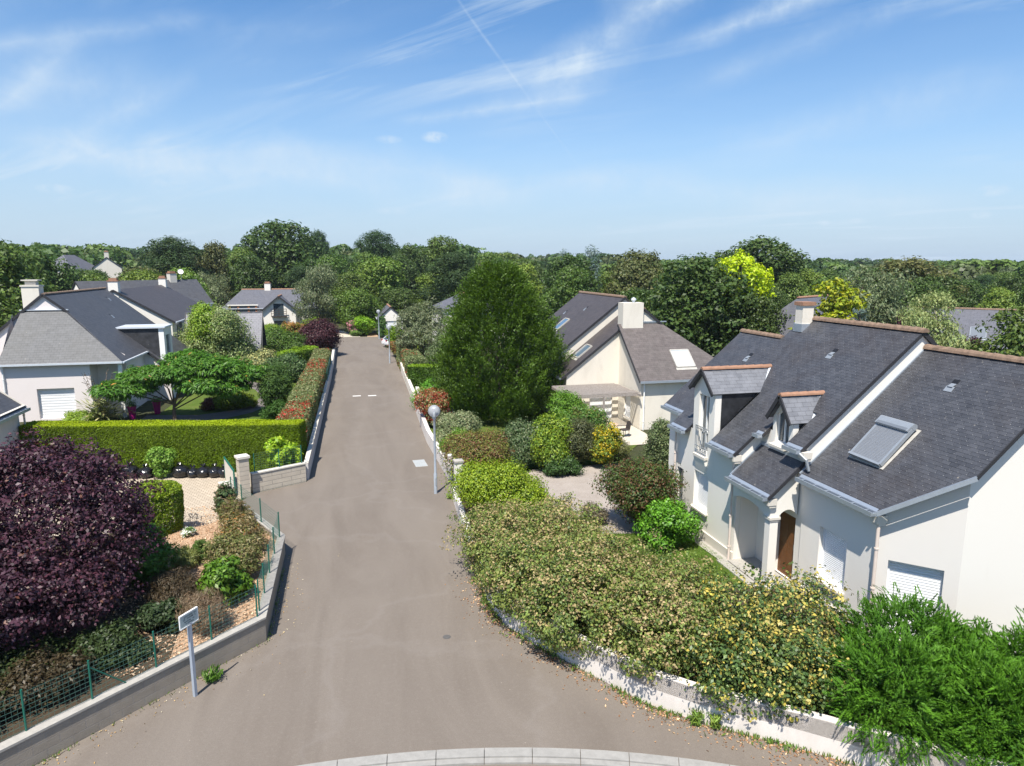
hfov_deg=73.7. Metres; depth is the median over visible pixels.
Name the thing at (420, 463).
inspection cover
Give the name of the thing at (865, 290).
tree
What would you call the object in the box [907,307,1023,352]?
house
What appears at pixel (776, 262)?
tree
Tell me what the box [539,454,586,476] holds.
shrub
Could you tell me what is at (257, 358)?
shrub
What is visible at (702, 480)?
window
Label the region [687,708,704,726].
weed tuft
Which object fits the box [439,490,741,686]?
flowering hedge
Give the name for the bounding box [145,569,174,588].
shrub
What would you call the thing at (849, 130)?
sky
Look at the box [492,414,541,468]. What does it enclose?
shrub
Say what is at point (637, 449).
ground
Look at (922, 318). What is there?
tree
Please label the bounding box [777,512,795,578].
door
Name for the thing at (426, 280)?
tree
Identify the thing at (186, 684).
fallen leaves
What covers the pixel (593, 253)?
tree
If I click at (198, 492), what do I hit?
paved driveway
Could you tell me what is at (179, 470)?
rubbish bag
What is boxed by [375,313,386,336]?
shrub
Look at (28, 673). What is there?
shrub
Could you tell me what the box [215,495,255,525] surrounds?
shrub
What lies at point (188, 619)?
street sign
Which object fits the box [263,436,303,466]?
shrub
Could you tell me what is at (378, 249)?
tree
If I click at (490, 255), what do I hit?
tree
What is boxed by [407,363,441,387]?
clipped hedge
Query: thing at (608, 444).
shrub
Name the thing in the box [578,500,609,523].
shrub
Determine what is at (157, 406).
flower pot
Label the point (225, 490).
shrub
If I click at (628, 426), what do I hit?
garden chair
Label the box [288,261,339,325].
tree
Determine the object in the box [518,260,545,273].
tree
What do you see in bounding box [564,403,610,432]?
shrub
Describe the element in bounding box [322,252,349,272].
tree
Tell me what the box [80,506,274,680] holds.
bark chips
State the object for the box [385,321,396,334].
garage door
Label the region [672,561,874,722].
variegated hedge
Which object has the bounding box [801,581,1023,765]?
cypress hedge
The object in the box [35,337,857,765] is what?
road
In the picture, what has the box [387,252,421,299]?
tree
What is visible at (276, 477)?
angled wall
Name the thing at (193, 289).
house
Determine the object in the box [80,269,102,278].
tree
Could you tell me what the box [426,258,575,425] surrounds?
conical tree
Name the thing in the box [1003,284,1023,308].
tree
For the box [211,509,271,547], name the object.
shrub
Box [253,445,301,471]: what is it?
fence
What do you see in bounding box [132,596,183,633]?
shrub
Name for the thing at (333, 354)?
white roadside wall
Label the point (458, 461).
white gate pillar
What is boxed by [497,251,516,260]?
tree
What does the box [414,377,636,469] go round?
garden
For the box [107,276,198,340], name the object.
house
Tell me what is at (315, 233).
tree
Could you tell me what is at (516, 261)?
tree
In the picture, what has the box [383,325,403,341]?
shrub
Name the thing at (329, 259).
tree
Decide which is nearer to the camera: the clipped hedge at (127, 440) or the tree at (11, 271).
the clipped hedge at (127, 440)
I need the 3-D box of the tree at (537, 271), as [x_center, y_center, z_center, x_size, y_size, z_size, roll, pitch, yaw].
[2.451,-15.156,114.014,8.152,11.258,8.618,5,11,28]
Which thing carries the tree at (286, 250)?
on the ground at (637, 449)
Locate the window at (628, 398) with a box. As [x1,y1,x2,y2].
[622,396,630,420]
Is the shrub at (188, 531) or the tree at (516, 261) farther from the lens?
the tree at (516, 261)
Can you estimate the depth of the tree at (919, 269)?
96.76 m
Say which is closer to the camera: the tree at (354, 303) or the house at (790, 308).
the house at (790, 308)
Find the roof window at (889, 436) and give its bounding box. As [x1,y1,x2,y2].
[848,415,920,469]
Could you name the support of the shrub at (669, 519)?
on the grass patch
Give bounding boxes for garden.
[20,345,331,464]
[165,517,275,656]
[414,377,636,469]
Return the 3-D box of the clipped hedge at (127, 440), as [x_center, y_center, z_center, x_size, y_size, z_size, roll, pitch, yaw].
[-17.108,3.098,33.840,13.542,2.488,1.374,0,10,-2]
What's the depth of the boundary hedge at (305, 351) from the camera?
64.81 m
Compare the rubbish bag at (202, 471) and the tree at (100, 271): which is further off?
the tree at (100, 271)
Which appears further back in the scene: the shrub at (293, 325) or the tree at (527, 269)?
the tree at (527, 269)
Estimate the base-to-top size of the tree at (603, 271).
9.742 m
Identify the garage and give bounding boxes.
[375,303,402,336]
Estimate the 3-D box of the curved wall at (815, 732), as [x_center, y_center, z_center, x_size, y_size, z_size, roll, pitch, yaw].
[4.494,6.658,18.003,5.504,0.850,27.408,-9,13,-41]
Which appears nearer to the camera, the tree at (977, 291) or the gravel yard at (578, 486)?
the gravel yard at (578, 486)
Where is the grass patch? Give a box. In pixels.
[546,528,748,588]
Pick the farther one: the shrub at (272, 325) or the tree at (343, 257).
the tree at (343, 257)
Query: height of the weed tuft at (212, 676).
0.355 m
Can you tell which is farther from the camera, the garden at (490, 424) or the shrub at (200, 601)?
the garden at (490, 424)
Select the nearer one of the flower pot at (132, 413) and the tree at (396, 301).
the flower pot at (132, 413)
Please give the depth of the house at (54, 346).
43.93 m
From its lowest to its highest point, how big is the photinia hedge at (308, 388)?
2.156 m
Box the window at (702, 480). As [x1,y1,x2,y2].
[690,471,708,515]
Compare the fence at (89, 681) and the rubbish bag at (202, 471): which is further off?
the rubbish bag at (202, 471)
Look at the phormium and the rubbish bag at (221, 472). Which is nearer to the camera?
the rubbish bag at (221, 472)
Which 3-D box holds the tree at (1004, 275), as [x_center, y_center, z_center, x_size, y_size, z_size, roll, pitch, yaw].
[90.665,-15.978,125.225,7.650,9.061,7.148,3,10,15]
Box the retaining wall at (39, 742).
[0,500,284,765]
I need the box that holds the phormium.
[75,367,144,420]
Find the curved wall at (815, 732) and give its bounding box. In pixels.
[452,487,1009,765]
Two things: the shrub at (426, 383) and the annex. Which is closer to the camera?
the annex
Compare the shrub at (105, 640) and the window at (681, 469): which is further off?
the window at (681, 469)
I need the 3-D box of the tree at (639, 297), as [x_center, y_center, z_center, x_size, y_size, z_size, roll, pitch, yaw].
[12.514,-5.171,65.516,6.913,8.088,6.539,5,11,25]
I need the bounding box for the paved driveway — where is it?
[0,472,250,536]
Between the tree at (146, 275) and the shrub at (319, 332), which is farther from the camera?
the tree at (146, 275)
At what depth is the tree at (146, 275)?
90.07 m
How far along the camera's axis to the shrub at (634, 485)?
25.29 m
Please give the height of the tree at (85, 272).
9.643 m
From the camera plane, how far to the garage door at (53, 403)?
43.39 m
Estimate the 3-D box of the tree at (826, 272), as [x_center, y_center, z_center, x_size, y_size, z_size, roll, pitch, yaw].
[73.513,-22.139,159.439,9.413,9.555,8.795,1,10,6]
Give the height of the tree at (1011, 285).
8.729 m
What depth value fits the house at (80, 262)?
135.95 m
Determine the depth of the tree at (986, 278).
138.87 m
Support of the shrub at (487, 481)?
on the shrub bed
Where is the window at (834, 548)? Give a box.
[811,528,846,596]
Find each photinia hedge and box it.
[274,348,330,456]
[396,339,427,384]
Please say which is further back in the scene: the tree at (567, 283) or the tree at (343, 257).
the tree at (343, 257)
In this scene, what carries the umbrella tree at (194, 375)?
on the lawn at (192, 407)
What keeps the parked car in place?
on the road
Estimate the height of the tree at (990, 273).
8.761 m
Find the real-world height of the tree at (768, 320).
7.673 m
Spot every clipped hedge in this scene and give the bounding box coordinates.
[18,418,306,472]
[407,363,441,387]
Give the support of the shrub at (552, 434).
on the garden at (490, 424)
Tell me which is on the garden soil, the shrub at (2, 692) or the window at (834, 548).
the shrub at (2, 692)
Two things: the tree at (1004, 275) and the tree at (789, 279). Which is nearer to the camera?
the tree at (789, 279)
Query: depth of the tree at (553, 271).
90.47 m
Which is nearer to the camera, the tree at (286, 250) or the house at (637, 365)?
the house at (637, 365)
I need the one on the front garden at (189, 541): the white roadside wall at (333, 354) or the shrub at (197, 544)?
the shrub at (197, 544)
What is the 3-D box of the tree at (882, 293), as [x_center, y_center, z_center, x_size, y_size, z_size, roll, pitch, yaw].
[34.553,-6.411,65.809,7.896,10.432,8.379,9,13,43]
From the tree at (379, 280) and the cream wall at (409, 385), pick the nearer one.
the cream wall at (409, 385)
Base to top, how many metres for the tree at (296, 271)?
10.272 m
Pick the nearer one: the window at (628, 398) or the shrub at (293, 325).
the window at (628, 398)
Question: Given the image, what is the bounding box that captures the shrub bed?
[459,493,1021,762]
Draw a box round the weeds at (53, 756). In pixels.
[34,555,289,765]
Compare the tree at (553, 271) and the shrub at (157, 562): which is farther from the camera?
the tree at (553, 271)
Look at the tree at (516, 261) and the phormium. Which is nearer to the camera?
the phormium
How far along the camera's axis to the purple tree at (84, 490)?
17.60 m
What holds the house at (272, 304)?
on the ground at (637, 449)
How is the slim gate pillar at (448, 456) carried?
on the ground at (637, 449)
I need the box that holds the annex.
[0,390,30,463]
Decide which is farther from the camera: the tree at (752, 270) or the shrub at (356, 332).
the shrub at (356, 332)
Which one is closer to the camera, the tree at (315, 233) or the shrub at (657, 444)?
the shrub at (657, 444)
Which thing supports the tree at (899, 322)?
on the ground at (637, 449)
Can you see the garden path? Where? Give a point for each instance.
(225, 414)
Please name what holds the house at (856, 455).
on the ground at (637, 449)
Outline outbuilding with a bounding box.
[184,311,266,374]
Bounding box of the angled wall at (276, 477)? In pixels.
[250,462,305,492]
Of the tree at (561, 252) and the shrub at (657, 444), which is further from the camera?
the tree at (561, 252)
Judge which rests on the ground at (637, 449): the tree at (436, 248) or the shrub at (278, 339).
the tree at (436, 248)
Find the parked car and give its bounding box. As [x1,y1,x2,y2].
[381,335,388,345]
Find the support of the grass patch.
on the ground at (637, 449)
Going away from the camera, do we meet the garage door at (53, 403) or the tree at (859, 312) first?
the garage door at (53, 403)
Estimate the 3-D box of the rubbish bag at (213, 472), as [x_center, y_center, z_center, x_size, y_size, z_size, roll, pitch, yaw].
[-14.211,4.168,32.679,0.653,0.669,0.727,-2,10,-13]
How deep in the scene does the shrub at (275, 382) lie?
44.24 m
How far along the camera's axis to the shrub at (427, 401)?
41.89 m
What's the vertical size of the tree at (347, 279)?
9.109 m
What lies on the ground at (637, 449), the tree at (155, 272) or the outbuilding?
the tree at (155, 272)
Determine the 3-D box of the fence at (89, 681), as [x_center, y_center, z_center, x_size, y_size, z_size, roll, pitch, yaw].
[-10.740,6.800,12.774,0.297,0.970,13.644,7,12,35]
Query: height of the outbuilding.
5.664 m
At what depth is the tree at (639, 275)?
90.07 m
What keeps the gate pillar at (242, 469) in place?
on the paved driveway
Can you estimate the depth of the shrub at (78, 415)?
42.01 m
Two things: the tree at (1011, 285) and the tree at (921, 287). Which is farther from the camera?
the tree at (1011, 285)
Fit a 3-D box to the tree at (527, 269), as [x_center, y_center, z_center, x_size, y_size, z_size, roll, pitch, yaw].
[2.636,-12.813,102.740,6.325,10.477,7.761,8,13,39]
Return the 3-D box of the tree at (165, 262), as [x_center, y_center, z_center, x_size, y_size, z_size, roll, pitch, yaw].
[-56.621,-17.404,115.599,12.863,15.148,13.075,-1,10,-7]
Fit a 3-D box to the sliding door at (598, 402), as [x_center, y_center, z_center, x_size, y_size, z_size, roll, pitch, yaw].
[5.829,1.335,45.164,1.610,2.205,0.050,-2,10,-13]
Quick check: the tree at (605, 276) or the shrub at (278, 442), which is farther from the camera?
the tree at (605, 276)
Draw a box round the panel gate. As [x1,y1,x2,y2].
[223,456,235,488]
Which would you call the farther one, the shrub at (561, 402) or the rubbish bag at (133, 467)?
the shrub at (561, 402)
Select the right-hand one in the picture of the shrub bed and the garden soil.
the shrub bed
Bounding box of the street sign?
[178,606,198,696]
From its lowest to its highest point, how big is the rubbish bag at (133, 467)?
0.771 m
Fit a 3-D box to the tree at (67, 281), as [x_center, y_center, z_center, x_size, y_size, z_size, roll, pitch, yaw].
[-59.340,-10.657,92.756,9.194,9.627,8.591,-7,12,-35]
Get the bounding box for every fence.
[0,584,257,740]
[230,477,279,610]
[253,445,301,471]
[326,356,330,378]
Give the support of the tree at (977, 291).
on the ground at (637, 449)
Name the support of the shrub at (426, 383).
on the garden at (490, 424)
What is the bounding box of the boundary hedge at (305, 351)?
[250,345,318,363]
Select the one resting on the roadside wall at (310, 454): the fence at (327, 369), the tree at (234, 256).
the fence at (327, 369)
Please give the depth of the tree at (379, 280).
124.46 m
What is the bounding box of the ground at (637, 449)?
[113,285,968,642]
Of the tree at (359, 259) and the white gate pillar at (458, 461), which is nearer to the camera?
the white gate pillar at (458, 461)
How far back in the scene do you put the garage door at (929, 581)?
17.72 m
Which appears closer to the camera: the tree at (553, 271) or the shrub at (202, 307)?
the shrub at (202, 307)
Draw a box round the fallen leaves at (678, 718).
[445,577,849,765]
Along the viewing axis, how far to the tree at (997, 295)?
85.91 m
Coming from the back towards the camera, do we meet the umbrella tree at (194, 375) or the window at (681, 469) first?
the umbrella tree at (194, 375)
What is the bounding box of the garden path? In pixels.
[141,382,279,423]
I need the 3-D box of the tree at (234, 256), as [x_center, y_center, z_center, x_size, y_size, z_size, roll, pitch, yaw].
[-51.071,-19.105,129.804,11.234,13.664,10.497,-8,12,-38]
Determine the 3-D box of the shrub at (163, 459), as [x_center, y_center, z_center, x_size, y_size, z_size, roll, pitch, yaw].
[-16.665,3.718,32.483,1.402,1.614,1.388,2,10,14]
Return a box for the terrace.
[687,532,726,558]
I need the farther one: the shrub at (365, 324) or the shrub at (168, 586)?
the shrub at (365, 324)
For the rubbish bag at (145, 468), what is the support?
on the paved driveway
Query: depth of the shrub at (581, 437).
33.84 m
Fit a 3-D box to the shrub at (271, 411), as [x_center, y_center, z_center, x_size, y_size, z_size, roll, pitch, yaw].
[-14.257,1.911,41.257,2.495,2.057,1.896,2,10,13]
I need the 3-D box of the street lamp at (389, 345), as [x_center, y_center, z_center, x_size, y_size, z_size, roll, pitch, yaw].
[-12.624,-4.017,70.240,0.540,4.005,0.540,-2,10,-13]
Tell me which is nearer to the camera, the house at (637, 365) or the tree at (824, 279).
the house at (637, 365)
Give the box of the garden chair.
[620,421,630,437]
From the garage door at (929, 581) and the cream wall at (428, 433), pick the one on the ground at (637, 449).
the cream wall at (428, 433)
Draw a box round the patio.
[606,418,647,444]
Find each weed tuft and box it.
[201,663,223,682]
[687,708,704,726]
[705,712,723,729]
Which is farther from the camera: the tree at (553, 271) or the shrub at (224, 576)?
the tree at (553, 271)
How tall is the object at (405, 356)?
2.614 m
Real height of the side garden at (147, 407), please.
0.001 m
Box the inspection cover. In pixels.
[412,459,427,466]
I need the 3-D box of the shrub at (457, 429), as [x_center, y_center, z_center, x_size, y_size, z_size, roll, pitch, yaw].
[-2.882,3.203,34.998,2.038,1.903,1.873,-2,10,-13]
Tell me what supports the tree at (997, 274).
on the ground at (637, 449)
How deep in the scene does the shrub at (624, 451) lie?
35.25 m
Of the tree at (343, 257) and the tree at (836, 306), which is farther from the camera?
the tree at (343, 257)
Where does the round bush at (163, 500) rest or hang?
on the garden soil
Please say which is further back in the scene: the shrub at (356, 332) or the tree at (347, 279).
the tree at (347, 279)
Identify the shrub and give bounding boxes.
[0,633,75,690]
[0,644,97,716]
[0,682,10,713]
[61,409,95,420]
[69,614,157,676]
[108,521,169,549]
[118,539,180,586]
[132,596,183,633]
[142,564,209,610]
[143,446,178,477]
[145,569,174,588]
[169,543,201,568]
[174,300,260,372]
[175,586,230,633]
[180,526,196,537]
[183,300,222,349]
[191,538,210,561]
[195,554,254,607]
[199,397,219,409]
[200,529,269,576]
[208,390,260,409]
[211,481,237,515]
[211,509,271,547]
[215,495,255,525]
[238,348,275,378]
[254,361,294,406]
[259,399,291,419]
[263,350,306,381]
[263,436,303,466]
[264,323,287,331]
[264,326,307,351]
[280,320,303,339]
[297,316,343,349]
[301,316,318,324]
[346,320,361,331]
[349,330,363,335]
[352,315,375,335]
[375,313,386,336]
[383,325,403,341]
[386,339,395,353]
[409,375,451,407]
[412,386,452,424]
[430,409,482,443]
[437,426,515,479]
[437,427,471,451]
[440,454,564,524]
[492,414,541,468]
[525,412,573,468]
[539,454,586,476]
[545,387,588,424]
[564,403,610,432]
[565,411,600,464]
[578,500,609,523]
[586,422,623,466]
[587,451,687,531]
[611,438,634,459]
[632,496,706,552]
[642,417,669,469]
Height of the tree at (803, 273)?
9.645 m
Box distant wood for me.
[0,242,1023,280]
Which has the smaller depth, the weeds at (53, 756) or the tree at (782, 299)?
the weeds at (53, 756)
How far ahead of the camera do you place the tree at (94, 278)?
87.60 m
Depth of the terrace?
24.32 m
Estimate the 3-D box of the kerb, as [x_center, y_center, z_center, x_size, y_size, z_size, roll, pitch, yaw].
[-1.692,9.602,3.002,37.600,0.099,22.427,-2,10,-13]
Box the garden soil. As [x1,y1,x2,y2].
[0,533,177,742]
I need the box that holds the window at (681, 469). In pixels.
[679,467,683,502]
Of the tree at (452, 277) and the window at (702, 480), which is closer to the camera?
the window at (702, 480)
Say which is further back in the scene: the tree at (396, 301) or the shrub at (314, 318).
the tree at (396, 301)
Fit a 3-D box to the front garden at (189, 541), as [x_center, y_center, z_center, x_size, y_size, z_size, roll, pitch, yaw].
[-9.390,5.850,22.238,3.805,0.001,11.924,-5,11,-25]
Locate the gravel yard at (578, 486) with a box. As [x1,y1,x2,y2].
[523,463,641,533]
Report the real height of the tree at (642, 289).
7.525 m
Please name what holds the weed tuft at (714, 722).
on the road
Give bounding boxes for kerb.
[298,747,735,765]
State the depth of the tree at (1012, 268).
153.66 m
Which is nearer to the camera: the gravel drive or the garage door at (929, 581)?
the garage door at (929, 581)
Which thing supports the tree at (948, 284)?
on the ground at (637, 449)
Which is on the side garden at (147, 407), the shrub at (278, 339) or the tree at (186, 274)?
the shrub at (278, 339)
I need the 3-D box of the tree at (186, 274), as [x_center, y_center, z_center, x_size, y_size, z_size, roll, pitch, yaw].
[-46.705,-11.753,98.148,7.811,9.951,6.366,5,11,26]
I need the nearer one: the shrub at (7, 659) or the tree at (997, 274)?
the shrub at (7, 659)
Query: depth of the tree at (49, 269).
78.00 m
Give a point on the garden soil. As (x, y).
(103, 682)
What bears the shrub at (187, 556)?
on the front garden at (189, 541)
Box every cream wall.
[400,362,414,398]
[413,394,447,477]
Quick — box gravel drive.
[336,330,359,336]
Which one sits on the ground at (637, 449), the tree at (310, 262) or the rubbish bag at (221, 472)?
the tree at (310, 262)
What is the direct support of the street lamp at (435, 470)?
on the road
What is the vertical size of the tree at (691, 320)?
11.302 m
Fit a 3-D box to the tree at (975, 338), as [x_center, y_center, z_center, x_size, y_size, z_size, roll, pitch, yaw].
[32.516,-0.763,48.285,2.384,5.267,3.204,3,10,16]
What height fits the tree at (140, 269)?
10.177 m
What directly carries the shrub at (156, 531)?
on the garden soil
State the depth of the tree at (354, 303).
98.65 m
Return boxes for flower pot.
[124,399,136,418]
[149,396,161,413]
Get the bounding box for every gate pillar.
[234,453,250,497]
[447,454,452,478]
[453,458,463,486]
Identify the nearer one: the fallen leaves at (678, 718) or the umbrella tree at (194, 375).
the fallen leaves at (678, 718)
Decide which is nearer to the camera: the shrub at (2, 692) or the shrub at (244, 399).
the shrub at (2, 692)
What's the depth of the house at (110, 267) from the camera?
138.74 m
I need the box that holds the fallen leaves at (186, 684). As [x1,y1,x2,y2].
[42,556,302,763]
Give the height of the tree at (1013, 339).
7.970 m
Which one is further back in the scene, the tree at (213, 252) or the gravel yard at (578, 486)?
the tree at (213, 252)
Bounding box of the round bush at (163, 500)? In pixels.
[127,480,184,534]
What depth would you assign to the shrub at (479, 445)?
32.40 m
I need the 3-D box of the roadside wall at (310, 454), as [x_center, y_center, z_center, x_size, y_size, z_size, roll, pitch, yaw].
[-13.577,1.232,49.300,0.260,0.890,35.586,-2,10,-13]
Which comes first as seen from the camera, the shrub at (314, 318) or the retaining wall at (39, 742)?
the retaining wall at (39, 742)
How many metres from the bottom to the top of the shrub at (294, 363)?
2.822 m
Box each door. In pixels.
[38,388,76,417]
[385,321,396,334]
[589,394,611,417]
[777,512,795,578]
[883,560,943,642]
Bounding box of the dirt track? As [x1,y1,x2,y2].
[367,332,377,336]
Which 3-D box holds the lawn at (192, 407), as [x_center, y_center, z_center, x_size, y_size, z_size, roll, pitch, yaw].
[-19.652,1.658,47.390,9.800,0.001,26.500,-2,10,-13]
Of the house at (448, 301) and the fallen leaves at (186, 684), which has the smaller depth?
the fallen leaves at (186, 684)
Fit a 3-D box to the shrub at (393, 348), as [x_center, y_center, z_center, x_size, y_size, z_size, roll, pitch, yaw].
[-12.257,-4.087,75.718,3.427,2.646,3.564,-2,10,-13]
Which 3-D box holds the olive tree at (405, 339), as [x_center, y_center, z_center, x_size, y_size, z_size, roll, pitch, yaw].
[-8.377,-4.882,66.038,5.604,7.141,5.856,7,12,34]
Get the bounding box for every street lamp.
[388,325,390,362]
[432,407,436,493]
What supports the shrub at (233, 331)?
on the side garden at (147, 407)
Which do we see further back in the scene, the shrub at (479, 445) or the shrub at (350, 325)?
the shrub at (350, 325)
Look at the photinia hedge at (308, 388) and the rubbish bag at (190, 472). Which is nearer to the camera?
the rubbish bag at (190, 472)
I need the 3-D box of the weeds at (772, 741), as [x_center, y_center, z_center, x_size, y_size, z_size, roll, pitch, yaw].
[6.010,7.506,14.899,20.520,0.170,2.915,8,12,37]
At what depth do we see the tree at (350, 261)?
148.30 m
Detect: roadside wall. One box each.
[304,361,332,479]
[331,343,335,366]
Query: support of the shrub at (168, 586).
on the garden soil
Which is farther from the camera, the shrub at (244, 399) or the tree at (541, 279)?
the tree at (541, 279)
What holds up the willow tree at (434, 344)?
on the garden at (490, 424)
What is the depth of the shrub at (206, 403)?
45.98 m
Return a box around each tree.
[0,238,60,326]
[0,425,166,655]
[1,246,86,315]
[54,270,88,289]
[78,268,96,277]
[78,273,107,280]
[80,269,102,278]
[87,348,268,419]
[89,268,110,280]
[116,265,158,279]
[119,269,161,280]
[121,268,162,279]
[134,235,218,281]
[169,266,218,308]
[192,240,235,307]
[194,270,230,308]
[223,246,274,298]
[225,252,283,296]
[237,218,332,287]
[283,264,310,287]
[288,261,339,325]
[292,256,325,311]
[301,254,352,321]
[309,228,330,258]
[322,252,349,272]
[328,271,377,317]
[330,286,384,331]
[344,257,357,272]
[345,252,386,289]
[351,256,410,305]
[352,229,400,265]
[376,287,420,322]
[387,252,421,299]
[390,243,431,299]
[392,296,448,356]
[413,272,450,320]
[417,250,477,303]
[419,235,465,275]
[424,327,448,363]
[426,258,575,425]
[472,252,501,263]
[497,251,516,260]
[510,258,535,264]
[516,258,546,283]
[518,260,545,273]
[518,263,546,317]
[537,274,548,292]
[538,252,607,318]
[540,265,597,314]
[558,249,565,265]
[584,244,602,291]
[593,268,607,285]
[597,270,623,293]
[601,248,664,294]
[615,287,678,333]
[627,287,653,298]
[633,252,767,356]
[708,235,814,294]
[716,248,776,338]
[725,293,791,342]
[768,290,792,308]
[769,271,814,300]
[788,276,871,329]
[798,267,814,284]
[800,272,823,294]
[805,275,852,297]
[818,268,839,278]
[838,262,922,324]
[844,279,885,320]
[848,307,869,321]
[873,255,972,300]
[880,278,952,324]
[890,289,973,349]
[895,312,908,324]
[908,273,975,307]
[953,277,987,307]
[962,335,984,350]
[967,305,1023,356]
[972,286,1016,308]
[974,274,997,293]
[977,272,996,287]
[986,271,1020,299]
[993,272,1004,276]
[995,274,1023,307]
[998,266,1015,274]
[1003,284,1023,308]
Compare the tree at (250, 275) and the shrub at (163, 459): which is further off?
the tree at (250, 275)
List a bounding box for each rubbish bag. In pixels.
[123,463,138,477]
[137,464,154,477]
[172,462,189,477]
[186,465,197,477]
[195,463,210,477]
[208,463,220,477]
[218,464,224,477]
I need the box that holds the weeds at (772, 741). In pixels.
[468,575,861,765]
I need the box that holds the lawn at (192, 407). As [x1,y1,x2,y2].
[119,379,296,452]
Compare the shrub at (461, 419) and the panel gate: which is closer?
the panel gate
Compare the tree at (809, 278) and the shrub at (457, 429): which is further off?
the tree at (809, 278)
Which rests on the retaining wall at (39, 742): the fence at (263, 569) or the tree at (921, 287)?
the fence at (263, 569)
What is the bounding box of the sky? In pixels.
[0,0,1023,261]
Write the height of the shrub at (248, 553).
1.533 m
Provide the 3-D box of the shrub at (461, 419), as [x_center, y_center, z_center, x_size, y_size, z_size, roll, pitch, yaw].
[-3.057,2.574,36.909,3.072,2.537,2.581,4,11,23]
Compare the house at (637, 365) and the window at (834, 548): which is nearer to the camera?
the window at (834, 548)
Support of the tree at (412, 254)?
on the ground at (637, 449)
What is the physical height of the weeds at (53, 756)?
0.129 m
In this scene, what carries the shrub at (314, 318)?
on the ground at (637, 449)
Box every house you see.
[0,280,187,421]
[55,255,93,272]
[71,271,213,306]
[92,251,122,277]
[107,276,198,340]
[222,282,319,328]
[428,292,515,339]
[526,291,713,429]
[661,301,1023,651]
[762,294,856,335]
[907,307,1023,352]

